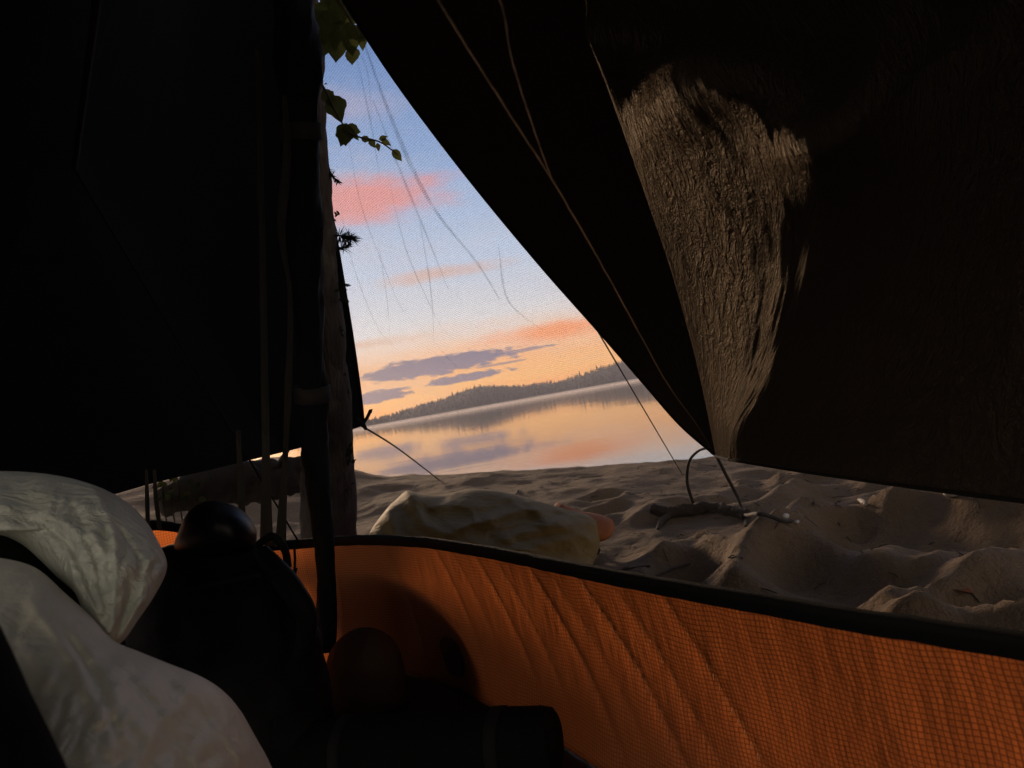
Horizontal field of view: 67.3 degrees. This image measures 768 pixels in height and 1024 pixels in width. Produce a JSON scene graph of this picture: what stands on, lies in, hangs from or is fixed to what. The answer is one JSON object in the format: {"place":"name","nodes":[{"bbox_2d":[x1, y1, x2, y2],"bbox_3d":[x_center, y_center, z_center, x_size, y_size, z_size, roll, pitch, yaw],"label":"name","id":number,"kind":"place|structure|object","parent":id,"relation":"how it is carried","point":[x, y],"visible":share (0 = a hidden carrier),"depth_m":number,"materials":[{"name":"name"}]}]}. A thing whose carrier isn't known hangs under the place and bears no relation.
{"place":"outdoors","nodes":[
{"label":"outdoors","id":0,"kind":"place"},
{"bbox_2d":[318,0,621,422],"label":"sky","id":1,"kind":"structure","parent":0,"point":[537,272],"materials":[{"name":"blue"}]},
{"bbox_2d":[253,380,712,476],"bbox_3d":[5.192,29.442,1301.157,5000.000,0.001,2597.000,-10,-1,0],"label":"lake water","id":2,"kind":"structure","parent":0,"point":[425,461],"depth_m":22.11,"materials":[{"name":"grey liquid"}]},
{"bbox_2d":[353,362,637,430],"bbox_3d":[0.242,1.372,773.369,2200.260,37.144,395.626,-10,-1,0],"label":"hills","id":3,"kind":"structure","parent":0,"point":[472,406],"depth_m":744.76,"materials":[{"name":"plant"}]},
{"bbox_2d":[355,361,631,428],"bbox_3d":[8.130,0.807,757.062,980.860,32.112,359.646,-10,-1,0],"label":"forest","id":4,"kind":"object","parent":3,"relation":"on","point":[393,415],"visible":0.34,"depth_m":760.49,"materials":[{"name":"green plant"}]},
{"bbox_2d":[115,456,1023,767],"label":"beach ground","id":5,"kind":"structure","parent":0,"point":[845,520],"depth_m":2.46,"materials":[{"name":"beige sand"}]},
{"bbox_2d":[152,477,206,521],"bbox_3d":[-1.262,0.596,2.946,0.209,0.529,0.373,-9,-1,-25],"label":"seedling","id":6,"kind":"object","parent":5,"relation":"on","point":[195,488],"visible":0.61,"depth_m":2.94,"materials":[{"name":"yellow plant"}]},
{"bbox_2d":[157,451,301,516],"bbox_3d":[-1.120,0.410,3.234,0.668,0.227,0.356,-9,-2,-39],"label":"fallen log","id":7,"kind":"object","parent":5,"relation":"on","point":[224,496],"visible":0.36,"depth_m":3.21,"materials":[{"name":"brown wood"}]},
{"bbox_2d":[279,0,401,538],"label":"birch tree","id":8,"kind":"object","parent":5,"relation":"on","point":[343,376],"visible":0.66,"depth_m":2.54,"materials":[{"name":"brown plant"}]},
{"bbox_2d":[432,637,479,701],"bbox_3d":[-0.246,0.564,1.896,0.078,0.259,0.782,-9,-2,-33],"label":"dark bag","id":9,"kind":"object","parent":5,"relation":"on","point":[452,655],"visible":0.09,"depth_m":1.66,"materials":[{"name":"black fabric"}]},
{"bbox_2d":[368,489,613,564],"bbox_3d":[-0.134,0.527,2.443,0.730,0.405,1.209,-10,-1,20],"label":"dry sack","id":10,"kind":"object","parent":5,"relation":"on","point":[462,502],"visible":0.45,"depth_m":2.44,"materials":[{"name":"beige fabric"}]},
{"bbox_2d":[0,0,1023,767],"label":"tent","id":11,"kind":"object","parent":5,"relation":"on","point":[616,668],"visible":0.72,"depth_m":0.97,"materials":[{"name":"orange"}]},
{"bbox_2d":[0,558,271,767],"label":"quilt","id":12,"kind":"object","parent":11,"relation":"in","point":[102,698],"visible":0.83,"depth_m":0.60,"materials":[{"name":"fabric"}]},
{"bbox_2d":[0,626,66,767],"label":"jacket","id":13,"kind":"object","parent":12,"relation":"on","point":[27,740],"visible":1,"depth_m":0.38,"materials":[{"name":"black fabric"}]},
{"bbox_2d":[0,471,166,646],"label":"pillow","id":14,"kind":"object","parent":12,"relation":"on","point":[96,553],"visible":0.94,"depth_m":0.81,"materials":[{"name":"fabric"}]},
{"bbox_2d":[125,500,333,767],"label":"backpack","id":15,"kind":"object","parent":11,"relation":"in","point":[230,611],"visible":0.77,"depth_m":1.31,"materials":[{"name":"black fabric"}]},
{"bbox_2d":[272,0,336,652],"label":"rolled door","id":16,"kind":"structure","parent":11,"relation":"in","point":[319,502],"depth_m":1.72,"materials":[{"name":"black fabric"}]},
{"bbox_2d":[326,627,407,716],"bbox_3d":[-0.325,0.604,1.649,0.192,0.168,0.179,-10,-1,0],"label":"stuff sack","id":17,"kind":"object","parent":11,"relation":"on","point":[366,668],"visible":0.88,"depth_m":1.57,"materials":[{"name":"black fabric"}]},
{"bbox_2d":[276,705,563,767],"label":"rolled mat","id":18,"kind":"object","parent":11,"relation":"on","point":[501,736],"visible":0.95,"depth_m":1.21,"materials":[{"name":"black plastic"}]},
{"bbox_2d":[0,0,1023,503],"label":"tarp shelter","id":19,"kind":"object","parent":11,"relation":"on","point":[42,50],"visible":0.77,"depth_m":1.70,"materials":[{"name":"black fabric"}]},
{"bbox_2d":[367,428,438,479],"bbox_3d":[-0.586,0.451,4.348,0.075,0.513,2.712,-10,-1,-1],"label":"guy line","id":20,"kind":"object","parent":19,"relation":"attached to","point":[371,431],"visible":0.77,"depth_m":4.35,"materials":[{"name":"brown"}]},
{"bbox_2d":[598,333,682,474],"bbox_3d":[0.610,0.148,3.440,0.006,0.867,2.045,-10,-1,17],"label":"guy line","id":21,"kind":"object","parent":19,"relation":"attached to","point":[638,399],"visible":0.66,"depth_m":3.20,"materials":[{"name":"brown"}]},
{"bbox_2d":[346,0,1023,497],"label":"door panel","id":22,"kind":"structure","parent":19,"relation":"in","point":[1005,483],"depth_m":1.46,"materials":[{"name":"black fabric"}]},
{"bbox_2d":[685,448,705,503],"bbox_3d":[0.743,0.406,3.126,0.087,0.314,0.476,-10,-1,0],"label":"cord loop","id":23,"kind":"object","parent":19,"relation":"attached to","point":[687,476],"visible":0.59,"depth_m":3.08,"materials":[{"name":"grey fabric"}]},
{"bbox_2d":[716,458,792,522],"bbox_3d":[0.822,0.374,2.664,0.156,0.247,0.666,-10,-1,0],"label":"cord","id":24,"kind":"object","parent":19,"relation":"hanging from","point":[762,514],"visible":0.75,"depth_m":2.73,"materials":[{"name":"black fabric"}]},
{"bbox_2d":[619,565,649,570],"bbox_3d":[0.350,0.582,2.392,0.168,0.029,0.012,-11,-1,26],"label":"driftwood stick","id":25,"kind":"object","parent":5,"relation":"on","point":[634,567],"visible":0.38,"depth_m":2.38,"materials":[{"name":"brown wood"}]},
{"bbox_2d":[655,563,689,575],"bbox_3d":[0.489,0.565,2.336,0.010,0.036,0.247,-11,-2,36],"label":"driftwood stick","id":26,"kind":"object","parent":5,"relation":"on","point":[671,569],"visible":0.78,"depth_m":2.32,"materials":[{"name":"brown wood"}]},
{"bbox_2d":[650,501,750,528],"bbox_3d":[0.723,0.501,2.965,0.475,0.082,0.277,-11,-2,37],"label":"driftwood stick","id":27,"kind":"object","parent":5,"relation":"on","point":[682,506],"visible":0.73,"depth_m":3.06,"materials":[{"name":"brown wood"}]},
{"bbox_2d":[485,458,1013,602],"bbox_3d":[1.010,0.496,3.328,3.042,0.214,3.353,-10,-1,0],"label":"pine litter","id":28,"kind":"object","parent":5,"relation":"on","point":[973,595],"visible":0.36,"depth_m":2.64,"materials":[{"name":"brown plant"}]},
{"bbox_2d":[782,514,788,518],"bbox_3d":[0.888,0.429,2.498,0.027,0.017,0.025,-10,-1,0],"label":"pebble","id":29,"kind":"object","parent":5,"relation":"on","point":[785,516],"visible":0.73,"depth_m":2.49,"materials":[{"name":"grey stone"}]},
{"bbox_2d":[954,588,973,592],"bbox_3d":[1.002,0.460,1.718,0.039,0.017,0.050,-9,-2,-37],"label":"dry leaf","id":30,"kind":"object","parent":5,"relation":"on","point":[970,590],"visible":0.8,"depth_m":1.71,"materials":[{"name":"brown plant"}]}
]}

